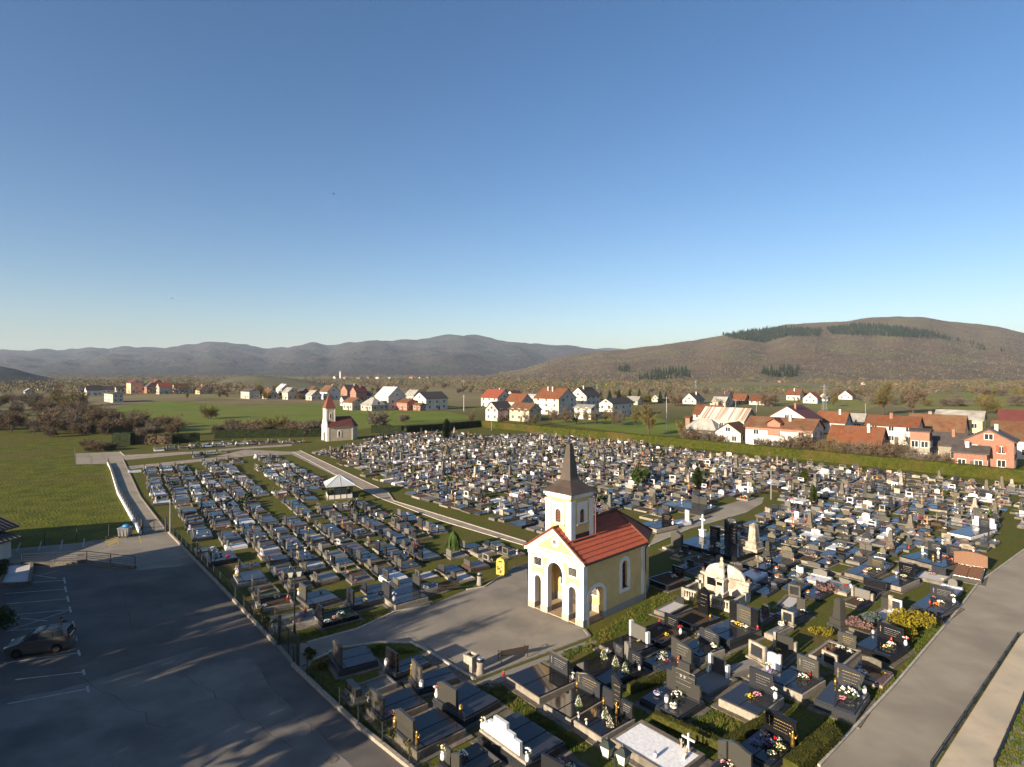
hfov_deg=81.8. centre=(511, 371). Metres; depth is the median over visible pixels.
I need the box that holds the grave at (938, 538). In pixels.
[935,533,954,542]
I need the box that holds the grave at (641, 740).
[610,719,712,766]
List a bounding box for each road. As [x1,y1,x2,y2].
[76,452,166,533]
[821,551,1023,766]
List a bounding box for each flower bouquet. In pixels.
[298,611,307,616]
[334,609,345,615]
[454,748,469,757]
[652,653,664,661]
[657,650,667,656]
[671,687,686,696]
[720,754,735,766]
[745,693,754,698]
[750,736,758,742]
[759,737,774,747]
[760,729,769,736]
[767,749,776,756]
[771,741,787,750]
[773,736,781,741]
[795,672,809,679]
[833,685,862,698]
[835,644,845,649]
[856,667,868,675]
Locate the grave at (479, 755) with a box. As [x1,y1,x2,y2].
[434,742,508,766]
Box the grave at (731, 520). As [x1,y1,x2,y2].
[716,517,742,528]
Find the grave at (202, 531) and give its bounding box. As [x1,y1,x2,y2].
[190,528,211,535]
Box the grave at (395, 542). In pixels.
[390,536,411,546]
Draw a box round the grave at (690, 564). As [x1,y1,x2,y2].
[679,559,695,570]
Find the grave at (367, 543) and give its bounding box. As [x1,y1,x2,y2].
[364,536,386,546]
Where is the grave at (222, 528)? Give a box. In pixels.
[212,521,232,531]
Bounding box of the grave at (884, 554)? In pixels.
[871,548,889,559]
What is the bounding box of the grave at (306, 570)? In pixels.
[301,562,326,574]
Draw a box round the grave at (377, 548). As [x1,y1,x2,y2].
[372,540,398,554]
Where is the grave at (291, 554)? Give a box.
[286,550,310,559]
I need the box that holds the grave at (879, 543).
[872,536,900,547]
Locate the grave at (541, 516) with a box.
[531,513,545,523]
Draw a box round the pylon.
[822,385,826,409]
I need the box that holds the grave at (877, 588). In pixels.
[859,576,890,597]
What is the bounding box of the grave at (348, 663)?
[323,639,383,680]
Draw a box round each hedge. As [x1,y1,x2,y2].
[112,432,134,444]
[135,434,172,444]
[173,432,199,443]
[214,428,320,438]
[371,425,403,433]
[406,420,480,432]
[480,420,1023,482]
[627,669,666,694]
[651,710,764,750]
[782,722,842,766]
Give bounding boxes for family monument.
[681,557,751,611]
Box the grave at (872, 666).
[852,655,893,688]
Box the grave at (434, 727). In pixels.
[383,707,473,766]
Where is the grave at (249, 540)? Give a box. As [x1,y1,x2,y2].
[245,535,267,544]
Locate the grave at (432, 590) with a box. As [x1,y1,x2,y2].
[411,573,449,596]
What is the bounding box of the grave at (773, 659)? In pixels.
[741,648,784,680]
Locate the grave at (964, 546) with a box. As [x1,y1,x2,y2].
[959,543,979,552]
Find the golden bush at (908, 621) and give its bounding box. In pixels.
[886,607,936,637]
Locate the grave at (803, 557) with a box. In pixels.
[794,548,820,563]
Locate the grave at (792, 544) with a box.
[774,539,800,551]
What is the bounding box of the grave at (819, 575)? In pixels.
[803,569,832,585]
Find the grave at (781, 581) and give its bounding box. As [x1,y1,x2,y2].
[760,572,788,587]
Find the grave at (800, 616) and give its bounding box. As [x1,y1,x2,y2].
[774,597,815,624]
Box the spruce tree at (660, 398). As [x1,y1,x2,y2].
[657,390,662,402]
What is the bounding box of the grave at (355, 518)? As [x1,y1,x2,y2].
[350,513,370,522]
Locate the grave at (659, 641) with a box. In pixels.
[646,612,692,652]
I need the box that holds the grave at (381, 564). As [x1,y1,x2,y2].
[364,559,391,570]
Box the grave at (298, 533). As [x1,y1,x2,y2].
[293,527,316,537]
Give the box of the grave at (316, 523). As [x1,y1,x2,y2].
[313,520,331,527]
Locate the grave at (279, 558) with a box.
[264,554,289,562]
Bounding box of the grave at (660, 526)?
[642,513,681,533]
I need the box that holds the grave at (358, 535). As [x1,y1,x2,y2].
[354,530,374,538]
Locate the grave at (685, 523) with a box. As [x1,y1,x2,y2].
[672,510,693,527]
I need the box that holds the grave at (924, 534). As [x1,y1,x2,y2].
[913,531,934,539]
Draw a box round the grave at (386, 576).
[379,568,407,582]
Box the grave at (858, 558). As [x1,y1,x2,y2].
[846,550,867,565]
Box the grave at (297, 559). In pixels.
[293,550,319,564]
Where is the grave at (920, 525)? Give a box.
[915,516,936,530]
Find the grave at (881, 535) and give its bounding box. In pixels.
[876,527,895,539]
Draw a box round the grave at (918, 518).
[913,513,928,522]
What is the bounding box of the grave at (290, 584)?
[284,578,313,593]
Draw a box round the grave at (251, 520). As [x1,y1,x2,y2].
[234,517,254,523]
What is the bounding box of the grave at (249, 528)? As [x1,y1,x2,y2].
[240,523,261,531]
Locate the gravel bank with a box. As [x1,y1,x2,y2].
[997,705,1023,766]
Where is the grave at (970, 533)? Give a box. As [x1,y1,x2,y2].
[947,516,1000,541]
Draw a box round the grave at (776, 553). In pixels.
[773,546,794,556]
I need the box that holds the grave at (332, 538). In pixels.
[329,533,351,543]
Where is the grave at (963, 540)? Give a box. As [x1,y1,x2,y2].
[953,538,974,545]
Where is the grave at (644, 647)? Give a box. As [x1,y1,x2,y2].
[593,619,659,658]
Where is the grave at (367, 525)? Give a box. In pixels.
[364,521,384,529]
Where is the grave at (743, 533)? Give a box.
[738,527,748,536]
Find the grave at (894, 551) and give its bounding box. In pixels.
[879,530,901,556]
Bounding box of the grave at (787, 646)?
[767,631,803,668]
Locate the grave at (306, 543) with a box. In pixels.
[304,536,326,547]
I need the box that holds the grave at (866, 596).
[844,585,877,610]
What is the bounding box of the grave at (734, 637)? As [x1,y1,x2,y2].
[695,599,766,653]
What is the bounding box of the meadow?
[0,435,135,547]
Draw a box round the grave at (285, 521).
[282,516,301,525]
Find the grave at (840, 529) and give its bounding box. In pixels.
[834,520,850,532]
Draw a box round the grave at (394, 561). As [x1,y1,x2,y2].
[391,555,415,565]
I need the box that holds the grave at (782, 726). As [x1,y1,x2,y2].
[741,707,797,766]
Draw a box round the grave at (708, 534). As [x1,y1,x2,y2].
[706,532,723,537]
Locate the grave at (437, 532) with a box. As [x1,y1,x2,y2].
[427,526,447,535]
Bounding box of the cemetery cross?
[736,482,754,500]
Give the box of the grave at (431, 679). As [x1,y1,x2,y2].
[402,658,464,697]
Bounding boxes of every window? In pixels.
[622,561,628,588]
[911,440,918,447]
[921,441,927,447]
[957,458,965,463]
[971,423,976,428]
[974,460,982,464]
[984,433,992,439]
[997,446,1005,453]
[997,460,1005,467]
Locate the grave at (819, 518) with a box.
[813,514,835,521]
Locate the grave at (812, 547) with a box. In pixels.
[796,544,824,556]
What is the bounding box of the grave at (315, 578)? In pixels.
[309,571,339,584]
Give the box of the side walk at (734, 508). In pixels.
[650,497,763,543]
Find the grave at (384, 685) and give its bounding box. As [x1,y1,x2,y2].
[338,674,403,708]
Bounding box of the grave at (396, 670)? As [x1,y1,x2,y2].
[377,646,437,683]
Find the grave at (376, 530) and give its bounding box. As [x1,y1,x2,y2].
[369,524,390,534]
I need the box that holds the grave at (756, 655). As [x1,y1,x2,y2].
[730,639,768,678]
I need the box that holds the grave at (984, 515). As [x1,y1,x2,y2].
[970,512,987,519]
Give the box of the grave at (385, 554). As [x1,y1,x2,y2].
[381,546,403,558]
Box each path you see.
[419,650,588,766]
[477,640,595,688]
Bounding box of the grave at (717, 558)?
[703,555,729,567]
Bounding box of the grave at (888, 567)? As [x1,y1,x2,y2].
[864,556,894,572]
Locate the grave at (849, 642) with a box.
[805,630,865,666]
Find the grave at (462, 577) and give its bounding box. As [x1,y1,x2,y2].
[445,571,474,583]
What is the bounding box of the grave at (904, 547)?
[897,538,915,552]
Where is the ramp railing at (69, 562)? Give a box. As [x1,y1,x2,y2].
[21,551,135,569]
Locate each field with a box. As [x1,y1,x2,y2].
[115,397,476,432]
[155,397,318,405]
[774,399,877,412]
[859,391,1023,412]
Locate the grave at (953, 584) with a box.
[941,578,963,596]
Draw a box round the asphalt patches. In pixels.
[162,567,214,612]
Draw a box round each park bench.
[437,580,460,594]
[498,645,528,662]
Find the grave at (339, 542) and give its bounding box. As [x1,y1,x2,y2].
[334,539,356,546]
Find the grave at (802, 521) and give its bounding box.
[794,513,818,524]
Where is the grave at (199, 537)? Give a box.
[191,531,212,542]
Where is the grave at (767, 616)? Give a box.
[760,603,775,628]
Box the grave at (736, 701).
[711,666,790,722]
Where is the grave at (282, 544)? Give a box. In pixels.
[279,538,303,549]
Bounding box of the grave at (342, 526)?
[338,519,358,529]
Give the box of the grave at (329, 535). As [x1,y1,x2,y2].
[326,529,346,539]
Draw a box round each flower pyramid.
[575,694,582,706]
[599,647,607,659]
[601,705,608,718]
[606,714,613,727]
[612,654,619,666]
[621,661,628,673]
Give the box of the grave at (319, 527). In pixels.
[316,522,337,531]
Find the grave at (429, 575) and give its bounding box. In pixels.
[410,569,439,581]
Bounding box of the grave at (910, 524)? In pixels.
[895,514,919,531]
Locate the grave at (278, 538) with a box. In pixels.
[275,532,297,544]
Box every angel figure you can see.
[415,730,419,745]
[614,702,619,713]
[684,745,689,756]
[789,730,797,747]
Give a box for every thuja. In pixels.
[691,467,702,485]
[799,465,809,478]
[809,483,817,502]
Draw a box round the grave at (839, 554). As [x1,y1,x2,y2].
[819,547,851,561]
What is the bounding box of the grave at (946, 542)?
[941,537,952,551]
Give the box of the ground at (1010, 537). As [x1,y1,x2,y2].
[0,377,1023,766]
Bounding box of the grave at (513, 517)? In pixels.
[498,511,518,522]
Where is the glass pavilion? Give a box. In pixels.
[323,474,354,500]
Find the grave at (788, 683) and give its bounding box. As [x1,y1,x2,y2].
[774,653,825,706]
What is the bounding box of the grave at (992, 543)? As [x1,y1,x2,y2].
[975,526,1000,547]
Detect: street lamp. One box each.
[286,566,301,638]
[599,736,631,766]
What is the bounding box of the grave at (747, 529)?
[738,526,763,532]
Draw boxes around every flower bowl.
[653,688,662,695]
[668,700,676,708]
[777,619,786,625]
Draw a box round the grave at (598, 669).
[569,641,650,695]
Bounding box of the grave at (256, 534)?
[245,530,266,537]
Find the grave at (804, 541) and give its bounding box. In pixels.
[796,534,810,545]
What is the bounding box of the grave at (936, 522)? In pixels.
[928,513,944,525]
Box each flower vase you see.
[433,685,437,697]
[437,744,444,760]
[480,716,485,728]
[523,746,531,761]
[771,686,778,698]
[902,636,909,645]
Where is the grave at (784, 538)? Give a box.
[779,531,798,542]
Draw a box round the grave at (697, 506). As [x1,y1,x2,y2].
[661,494,719,516]
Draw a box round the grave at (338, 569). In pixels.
[333,563,360,574]
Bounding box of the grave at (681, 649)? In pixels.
[643,635,701,682]
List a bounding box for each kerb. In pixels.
[120,447,240,455]
[123,459,164,528]
[168,531,276,645]
[291,662,414,766]
[294,452,523,544]
[300,450,526,541]
[307,604,429,642]
[312,641,474,679]
[466,565,527,589]
[475,629,590,679]
[649,512,746,545]
[818,549,1023,766]
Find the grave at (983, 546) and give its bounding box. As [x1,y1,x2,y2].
[974,535,991,552]
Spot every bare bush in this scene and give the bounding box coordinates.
[0,394,10,404]
[6,403,25,412]
[17,411,32,426]
[22,391,39,398]
[23,419,39,428]
[26,391,43,403]
[29,400,54,412]
[41,425,59,436]
[45,406,67,415]
[47,393,69,405]
[49,390,67,398]
[58,419,71,431]
[59,415,82,429]
[65,420,92,433]
[67,389,89,403]
[78,421,94,432]
[82,446,92,451]
[90,418,111,430]
[91,442,108,450]
[92,419,115,432]
[97,425,113,434]
[106,442,117,449]
[124,424,138,431]
[132,426,145,435]
[138,426,153,434]
[143,420,159,429]
[152,425,165,434]
[162,422,170,431]
[165,413,179,423]
[199,404,218,418]
[211,423,226,433]
[218,389,226,395]
[222,423,241,429]
[223,418,241,424]
[238,420,258,429]
[244,417,262,426]
[246,424,265,430]
[256,422,276,428]
[260,412,290,428]
[261,391,272,399]
[283,420,303,428]
[296,393,305,398]
[296,421,313,434]
[306,421,321,432]
[366,409,392,425]
[399,413,410,421]
[410,387,426,391]
[637,393,652,403]
[667,393,684,405]
[677,427,698,438]
[695,429,715,440]
[700,387,709,393]
[708,433,728,441]
[753,436,773,445]
[758,392,776,406]
[771,437,790,447]
[774,433,815,448]
[805,435,836,450]
[814,439,844,451]
[822,389,838,398]
[823,439,853,452]
[835,442,869,454]
[849,441,880,454]
[857,439,898,456]
[860,387,876,396]
[863,389,878,403]
[876,439,908,457]
[889,397,899,404]
[890,445,918,458]
[909,451,941,460]
[921,399,933,405]
[925,452,958,462]
[937,397,949,405]
[946,396,967,406]
[970,386,982,392]
[973,394,989,404]
[976,386,992,395]
[978,396,1007,412]
[995,387,1008,395]
[1003,392,1023,405]
[1009,386,1023,393]
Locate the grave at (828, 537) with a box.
[817,532,835,542]
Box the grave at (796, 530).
[783,526,801,534]
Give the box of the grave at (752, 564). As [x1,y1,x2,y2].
[743,556,764,568]
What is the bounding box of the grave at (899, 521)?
[890,515,915,525]
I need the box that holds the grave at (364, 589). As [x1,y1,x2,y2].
[359,582,381,594]
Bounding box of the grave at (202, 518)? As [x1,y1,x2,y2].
[184,515,203,520]
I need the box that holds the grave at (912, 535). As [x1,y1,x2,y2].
[900,528,917,537]
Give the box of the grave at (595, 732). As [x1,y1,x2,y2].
[565,674,636,750]
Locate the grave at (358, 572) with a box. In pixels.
[341,562,368,578]
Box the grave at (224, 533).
[216,529,237,536]
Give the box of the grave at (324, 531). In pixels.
[320,526,342,536]
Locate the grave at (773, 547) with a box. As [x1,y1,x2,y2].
[759,540,775,552]
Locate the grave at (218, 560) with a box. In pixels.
[202,548,242,568]
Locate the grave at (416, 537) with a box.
[408,531,432,541]
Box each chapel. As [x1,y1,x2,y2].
[322,394,358,440]
[523,430,652,627]
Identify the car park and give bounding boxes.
[0,563,403,766]
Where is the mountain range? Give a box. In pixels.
[0,334,603,376]
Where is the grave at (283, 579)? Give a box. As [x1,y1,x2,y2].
[278,570,306,585]
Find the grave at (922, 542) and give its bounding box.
[912,537,934,548]
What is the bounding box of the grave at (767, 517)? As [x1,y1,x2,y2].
[763,513,773,522]
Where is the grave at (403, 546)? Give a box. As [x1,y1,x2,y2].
[398,539,424,550]
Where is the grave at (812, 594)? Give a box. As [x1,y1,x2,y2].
[801,580,831,601]
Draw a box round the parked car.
[3,621,75,658]
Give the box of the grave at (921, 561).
[895,541,964,574]
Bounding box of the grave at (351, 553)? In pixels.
[345,546,370,558]
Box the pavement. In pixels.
[937,633,1023,766]
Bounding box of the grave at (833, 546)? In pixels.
[825,540,850,551]
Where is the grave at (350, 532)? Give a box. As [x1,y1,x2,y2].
[346,527,366,536]
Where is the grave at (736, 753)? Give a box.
[708,738,752,766]
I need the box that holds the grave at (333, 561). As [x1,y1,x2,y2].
[326,555,353,567]
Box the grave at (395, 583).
[389,577,411,588]
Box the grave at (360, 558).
[353,549,380,564]
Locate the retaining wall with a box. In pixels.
[107,462,141,533]
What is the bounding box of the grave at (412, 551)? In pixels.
[406,545,431,558]
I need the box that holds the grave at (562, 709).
[537,672,602,732]
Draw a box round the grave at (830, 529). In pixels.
[820,524,837,536]
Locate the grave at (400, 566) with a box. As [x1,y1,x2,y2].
[395,558,420,571]
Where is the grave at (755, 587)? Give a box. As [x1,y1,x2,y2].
[744,575,761,594]
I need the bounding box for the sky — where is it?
[0,0,1023,350]
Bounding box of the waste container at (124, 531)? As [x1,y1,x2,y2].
[116,526,132,537]
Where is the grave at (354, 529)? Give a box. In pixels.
[345,525,364,531]
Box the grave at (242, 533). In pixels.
[240,527,260,536]
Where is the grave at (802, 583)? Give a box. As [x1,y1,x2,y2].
[781,577,810,592]
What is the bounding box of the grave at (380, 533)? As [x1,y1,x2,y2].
[376,528,397,537]
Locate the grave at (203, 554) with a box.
[197,549,219,557]
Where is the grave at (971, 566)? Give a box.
[949,550,988,586]
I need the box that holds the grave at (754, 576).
[743,555,767,582]
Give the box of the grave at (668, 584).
[649,565,692,592]
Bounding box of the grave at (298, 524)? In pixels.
[287,520,308,528]
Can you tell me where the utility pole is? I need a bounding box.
[666,397,666,432]
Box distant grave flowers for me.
[144,430,1023,518]
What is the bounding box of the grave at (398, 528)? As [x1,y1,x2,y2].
[393,523,415,532]
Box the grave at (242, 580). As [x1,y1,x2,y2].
[229,569,270,589]
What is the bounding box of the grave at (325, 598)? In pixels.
[292,582,343,610]
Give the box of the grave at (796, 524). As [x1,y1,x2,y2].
[785,514,800,528]
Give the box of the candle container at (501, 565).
[496,556,507,575]
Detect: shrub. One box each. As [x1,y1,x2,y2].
[0,558,9,577]
[0,605,19,629]
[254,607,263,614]
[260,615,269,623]
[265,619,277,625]
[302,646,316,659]
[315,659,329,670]
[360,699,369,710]
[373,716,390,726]
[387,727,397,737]
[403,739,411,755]
[407,541,423,549]
[630,466,645,484]
[645,468,650,477]
[693,591,697,608]
[808,625,834,635]
[815,581,838,592]
[845,615,873,629]
[861,611,881,623]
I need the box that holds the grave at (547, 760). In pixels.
[541,752,582,766]
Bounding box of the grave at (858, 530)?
[849,523,863,534]
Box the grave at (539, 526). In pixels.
[525,520,545,531]
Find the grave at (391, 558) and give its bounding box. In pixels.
[388,551,411,560]
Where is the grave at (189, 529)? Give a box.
[187,525,207,533]
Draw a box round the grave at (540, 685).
[499,650,575,708]
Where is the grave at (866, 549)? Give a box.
[847,542,875,556]
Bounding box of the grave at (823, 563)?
[817,554,837,567]
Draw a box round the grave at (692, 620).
[675,587,723,634]
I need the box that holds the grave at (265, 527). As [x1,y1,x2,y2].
[263,523,283,531]
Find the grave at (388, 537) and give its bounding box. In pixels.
[384,531,407,541]
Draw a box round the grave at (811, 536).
[797,529,823,540]
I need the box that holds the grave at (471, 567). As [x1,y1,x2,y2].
[461,558,489,572]
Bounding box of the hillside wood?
[499,316,1023,381]
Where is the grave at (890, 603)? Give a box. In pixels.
[873,595,904,621]
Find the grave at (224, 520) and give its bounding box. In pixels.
[209,516,230,523]
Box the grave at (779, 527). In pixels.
[764,521,790,532]
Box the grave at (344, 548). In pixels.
[339,543,363,552]
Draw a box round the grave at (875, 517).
[870,512,891,520]
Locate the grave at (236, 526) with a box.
[234,520,254,529]
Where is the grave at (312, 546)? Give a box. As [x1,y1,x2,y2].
[309,538,330,550]
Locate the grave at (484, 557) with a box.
[478,552,500,564]
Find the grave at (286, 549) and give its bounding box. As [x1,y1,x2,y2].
[283,541,306,553]
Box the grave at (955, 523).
[944,517,968,528]
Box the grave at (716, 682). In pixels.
[694,652,742,703]
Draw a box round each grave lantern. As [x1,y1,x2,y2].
[419,679,423,688]
[459,704,462,712]
[653,750,656,758]
[664,694,668,703]
[862,685,866,693]
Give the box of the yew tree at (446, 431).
[441,418,450,438]
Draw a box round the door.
[573,588,575,604]
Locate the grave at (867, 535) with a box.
[850,526,877,544]
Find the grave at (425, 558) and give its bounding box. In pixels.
[415,549,440,562]
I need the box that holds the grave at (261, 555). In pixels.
[257,548,282,560]
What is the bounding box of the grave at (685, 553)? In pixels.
[670,545,692,561]
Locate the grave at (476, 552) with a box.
[468,546,495,557]
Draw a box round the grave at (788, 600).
[772,583,807,609]
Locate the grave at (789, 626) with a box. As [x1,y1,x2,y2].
[764,609,796,640]
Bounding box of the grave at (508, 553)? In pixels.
[497,546,524,559]
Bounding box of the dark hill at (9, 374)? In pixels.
[0,366,55,382]
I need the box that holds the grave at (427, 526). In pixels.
[423,521,444,531]
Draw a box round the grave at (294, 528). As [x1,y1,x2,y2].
[290,524,312,531]
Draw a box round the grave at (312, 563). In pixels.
[299,557,324,566]
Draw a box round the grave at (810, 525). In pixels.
[798,512,821,531]
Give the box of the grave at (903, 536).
[894,533,913,543]
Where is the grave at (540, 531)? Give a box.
[536,528,545,533]
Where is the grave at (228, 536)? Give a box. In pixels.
[218,532,241,541]
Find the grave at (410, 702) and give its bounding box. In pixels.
[357,687,429,733]
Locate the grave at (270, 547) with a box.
[255,541,280,551]
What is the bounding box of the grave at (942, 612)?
[907,584,964,623]
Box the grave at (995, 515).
[992,510,1001,528]
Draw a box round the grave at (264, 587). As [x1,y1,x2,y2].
[248,575,276,594]
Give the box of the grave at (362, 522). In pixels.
[358,517,378,525]
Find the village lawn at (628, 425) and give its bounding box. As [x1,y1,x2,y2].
[547,417,684,435]
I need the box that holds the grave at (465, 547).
[459,540,481,552]
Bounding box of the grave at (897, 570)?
[892,562,918,573]
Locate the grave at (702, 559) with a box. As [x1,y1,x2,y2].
[683,552,714,565]
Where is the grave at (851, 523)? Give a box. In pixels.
[833,518,856,528]
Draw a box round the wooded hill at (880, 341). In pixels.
[488,316,1023,381]
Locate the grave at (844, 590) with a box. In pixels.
[829,577,856,595]
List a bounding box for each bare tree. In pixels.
[0,405,24,432]
[0,410,26,431]
[2,414,21,432]
[8,392,17,402]
[13,399,25,407]
[24,416,41,434]
[34,405,62,427]
[40,396,52,404]
[41,415,65,430]
[64,407,84,422]
[66,414,81,428]
[70,399,85,408]
[74,397,88,408]
[75,403,85,415]
[77,405,90,414]
[84,402,97,412]
[85,403,110,421]
[91,406,107,419]
[98,414,115,432]
[103,403,117,413]
[108,409,124,419]
[115,413,129,431]
[117,411,140,431]
[122,411,137,431]
[136,412,142,428]
[139,409,152,421]
[146,416,160,423]
[155,415,168,427]
[166,419,180,433]
[171,414,190,433]
[467,410,475,420]
[496,412,507,421]
[521,409,531,423]
[531,414,538,424]
[545,408,562,421]
[558,406,573,421]
[571,406,580,423]
[582,408,589,423]
[589,408,600,421]
[602,408,608,419]
[606,405,617,424]
[615,408,626,422]
[630,405,640,425]
[638,401,658,434]
[675,419,686,435]
[769,390,780,404]
[791,425,815,449]
[821,392,828,401]
[829,393,838,406]
[872,379,894,414]
[897,427,920,448]
[898,375,931,412]
[991,386,997,395]
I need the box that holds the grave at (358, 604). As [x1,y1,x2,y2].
[339,586,384,612]
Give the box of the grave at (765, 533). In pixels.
[759,527,782,537]
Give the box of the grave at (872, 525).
[860,520,879,530]
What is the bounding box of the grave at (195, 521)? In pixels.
[184,516,203,523]
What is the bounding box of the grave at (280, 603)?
[250,587,298,615]
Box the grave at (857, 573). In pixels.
[840,556,890,581]
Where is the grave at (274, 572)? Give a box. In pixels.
[270,566,295,578]
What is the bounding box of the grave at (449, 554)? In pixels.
[442,548,468,559]
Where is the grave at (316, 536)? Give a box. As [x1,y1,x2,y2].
[301,533,325,540]
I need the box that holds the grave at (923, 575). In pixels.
[915,565,951,584]
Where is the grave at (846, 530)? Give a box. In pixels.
[836,528,852,537]
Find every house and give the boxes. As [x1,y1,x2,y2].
[24,388,33,392]
[53,385,63,391]
[84,385,102,395]
[102,386,114,392]
[104,392,122,402]
[114,386,125,391]
[126,380,142,393]
[143,382,155,392]
[150,379,161,383]
[156,382,172,393]
[172,383,189,393]
[195,384,211,393]
[241,388,260,398]
[260,388,277,398]
[276,383,289,392]
[281,387,298,399]
[297,388,308,398]
[305,390,321,399]
[319,384,340,399]
[339,396,349,405]
[340,384,357,395]
[342,397,363,409]
[349,385,367,400]
[360,397,385,410]
[374,385,406,409]
[396,398,416,409]
[405,389,419,398]
[412,403,426,410]
[413,391,447,409]
[480,388,508,406]
[484,401,510,420]
[505,393,533,405]
[508,390,521,394]
[508,402,542,421]
[533,386,576,414]
[572,385,600,405]
[573,404,599,419]
[598,397,634,416]
[627,396,642,404]
[651,395,664,401]
[682,391,704,403]
[683,416,693,425]
[685,418,720,439]
[692,403,723,419]
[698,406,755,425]
[711,396,730,406]
[714,421,745,443]
[715,391,733,405]
[733,394,749,403]
[743,415,825,445]
[748,395,767,404]
[768,403,823,420]
[786,388,804,399]
[802,392,821,402]
[817,409,852,432]
[827,423,889,446]
[838,390,855,399]
[850,413,866,425]
[864,412,924,444]
[908,427,933,455]
[909,411,969,432]
[932,429,968,461]
[935,409,987,434]
[950,441,991,465]
[961,423,1019,468]
[990,420,1023,458]
[997,409,1023,420]
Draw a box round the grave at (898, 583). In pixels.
[881,561,924,593]
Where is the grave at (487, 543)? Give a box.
[481,540,503,547]
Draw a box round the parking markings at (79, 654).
[5,538,117,703]
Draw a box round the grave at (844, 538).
[831,535,856,547]
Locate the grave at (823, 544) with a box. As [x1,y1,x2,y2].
[808,537,830,548]
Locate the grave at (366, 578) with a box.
[346,574,374,585]
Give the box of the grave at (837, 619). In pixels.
[827,597,852,631]
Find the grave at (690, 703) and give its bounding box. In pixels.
[634,659,711,724]
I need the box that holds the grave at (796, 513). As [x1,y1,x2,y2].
[785,511,800,522]
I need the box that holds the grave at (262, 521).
[258,516,278,525]
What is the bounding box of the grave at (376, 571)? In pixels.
[371,565,397,578]
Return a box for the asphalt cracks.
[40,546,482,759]
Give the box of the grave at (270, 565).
[266,558,291,570]
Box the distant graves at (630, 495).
[128,427,1023,521]
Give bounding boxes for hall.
[0,517,20,558]
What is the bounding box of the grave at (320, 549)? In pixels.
[315,543,340,555]
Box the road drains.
[77,539,338,763]
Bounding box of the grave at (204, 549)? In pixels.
[194,541,217,554]
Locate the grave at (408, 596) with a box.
[378,580,433,612]
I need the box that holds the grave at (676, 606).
[648,595,691,619]
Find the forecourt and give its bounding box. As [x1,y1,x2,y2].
[518,432,575,436]
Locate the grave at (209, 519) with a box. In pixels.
[206,513,224,521]
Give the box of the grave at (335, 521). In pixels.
[331,515,352,525]
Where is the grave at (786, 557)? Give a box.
[773,550,798,568]
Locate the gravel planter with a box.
[0,562,33,587]
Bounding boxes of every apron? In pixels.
[0,646,352,766]
[6,533,195,569]
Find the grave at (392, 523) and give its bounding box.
[388,516,410,527]
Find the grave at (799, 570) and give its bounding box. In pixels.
[784,565,806,579]
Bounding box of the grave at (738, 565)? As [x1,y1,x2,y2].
[725,561,747,572]
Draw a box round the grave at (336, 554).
[322,550,347,560]
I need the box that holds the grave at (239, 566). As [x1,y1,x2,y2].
[235,559,260,570]
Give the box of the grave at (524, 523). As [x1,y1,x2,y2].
[509,516,535,528]
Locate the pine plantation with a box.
[618,322,1004,380]
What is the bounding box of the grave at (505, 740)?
[470,712,573,766]
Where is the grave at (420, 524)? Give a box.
[414,518,435,529]
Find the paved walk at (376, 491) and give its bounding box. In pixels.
[219,450,525,543]
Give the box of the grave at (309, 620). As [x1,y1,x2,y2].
[266,608,317,634]
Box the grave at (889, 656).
[857,621,916,667]
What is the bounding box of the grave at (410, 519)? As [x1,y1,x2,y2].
[401,515,422,522]
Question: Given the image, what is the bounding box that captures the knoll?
[214,376,326,387]
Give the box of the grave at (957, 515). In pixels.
[949,513,960,520]
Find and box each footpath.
[121,444,291,459]
[127,452,284,468]
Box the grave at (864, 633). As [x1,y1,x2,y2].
[845,613,891,638]
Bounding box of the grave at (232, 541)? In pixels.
[221,535,243,547]
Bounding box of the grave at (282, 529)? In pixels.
[267,525,288,533]
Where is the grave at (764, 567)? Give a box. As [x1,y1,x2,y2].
[754,556,776,571]
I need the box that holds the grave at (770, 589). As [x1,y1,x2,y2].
[754,581,779,597]
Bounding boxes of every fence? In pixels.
[11,521,136,548]
[108,458,139,528]
[169,522,274,640]
[293,646,430,766]
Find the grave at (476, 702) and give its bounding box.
[428,680,507,730]
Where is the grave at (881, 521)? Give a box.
[875,516,895,526]
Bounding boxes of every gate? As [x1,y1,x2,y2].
[140,518,166,532]
[278,615,299,665]
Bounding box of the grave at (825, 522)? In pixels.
[815,517,839,529]
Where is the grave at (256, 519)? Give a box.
[255,513,272,521]
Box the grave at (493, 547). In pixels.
[489,544,510,552]
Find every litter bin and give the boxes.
[476,572,482,585]
[476,656,484,675]
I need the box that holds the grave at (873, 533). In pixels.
[860,529,878,537]
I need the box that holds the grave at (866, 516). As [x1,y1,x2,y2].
[855,513,873,523]
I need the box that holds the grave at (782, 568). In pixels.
[767,562,787,575]
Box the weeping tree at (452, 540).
[445,530,461,550]
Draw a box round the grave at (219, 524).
[210,519,229,528]
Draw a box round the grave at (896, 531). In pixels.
[876,524,901,535]
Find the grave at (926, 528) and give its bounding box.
[917,524,932,533]
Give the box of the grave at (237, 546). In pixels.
[224,540,247,550]
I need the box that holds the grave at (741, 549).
[683,514,764,563]
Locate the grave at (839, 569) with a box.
[824,562,855,577]
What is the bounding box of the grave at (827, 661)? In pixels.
[820,649,837,677]
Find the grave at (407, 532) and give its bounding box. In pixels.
[402,528,424,535]
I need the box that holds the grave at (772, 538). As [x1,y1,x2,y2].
[760,531,781,544]
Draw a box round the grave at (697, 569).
[685,561,711,577]
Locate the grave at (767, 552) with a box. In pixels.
[755,541,774,560]
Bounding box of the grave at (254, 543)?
[251,535,274,548]
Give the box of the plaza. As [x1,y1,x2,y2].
[276,567,586,676]

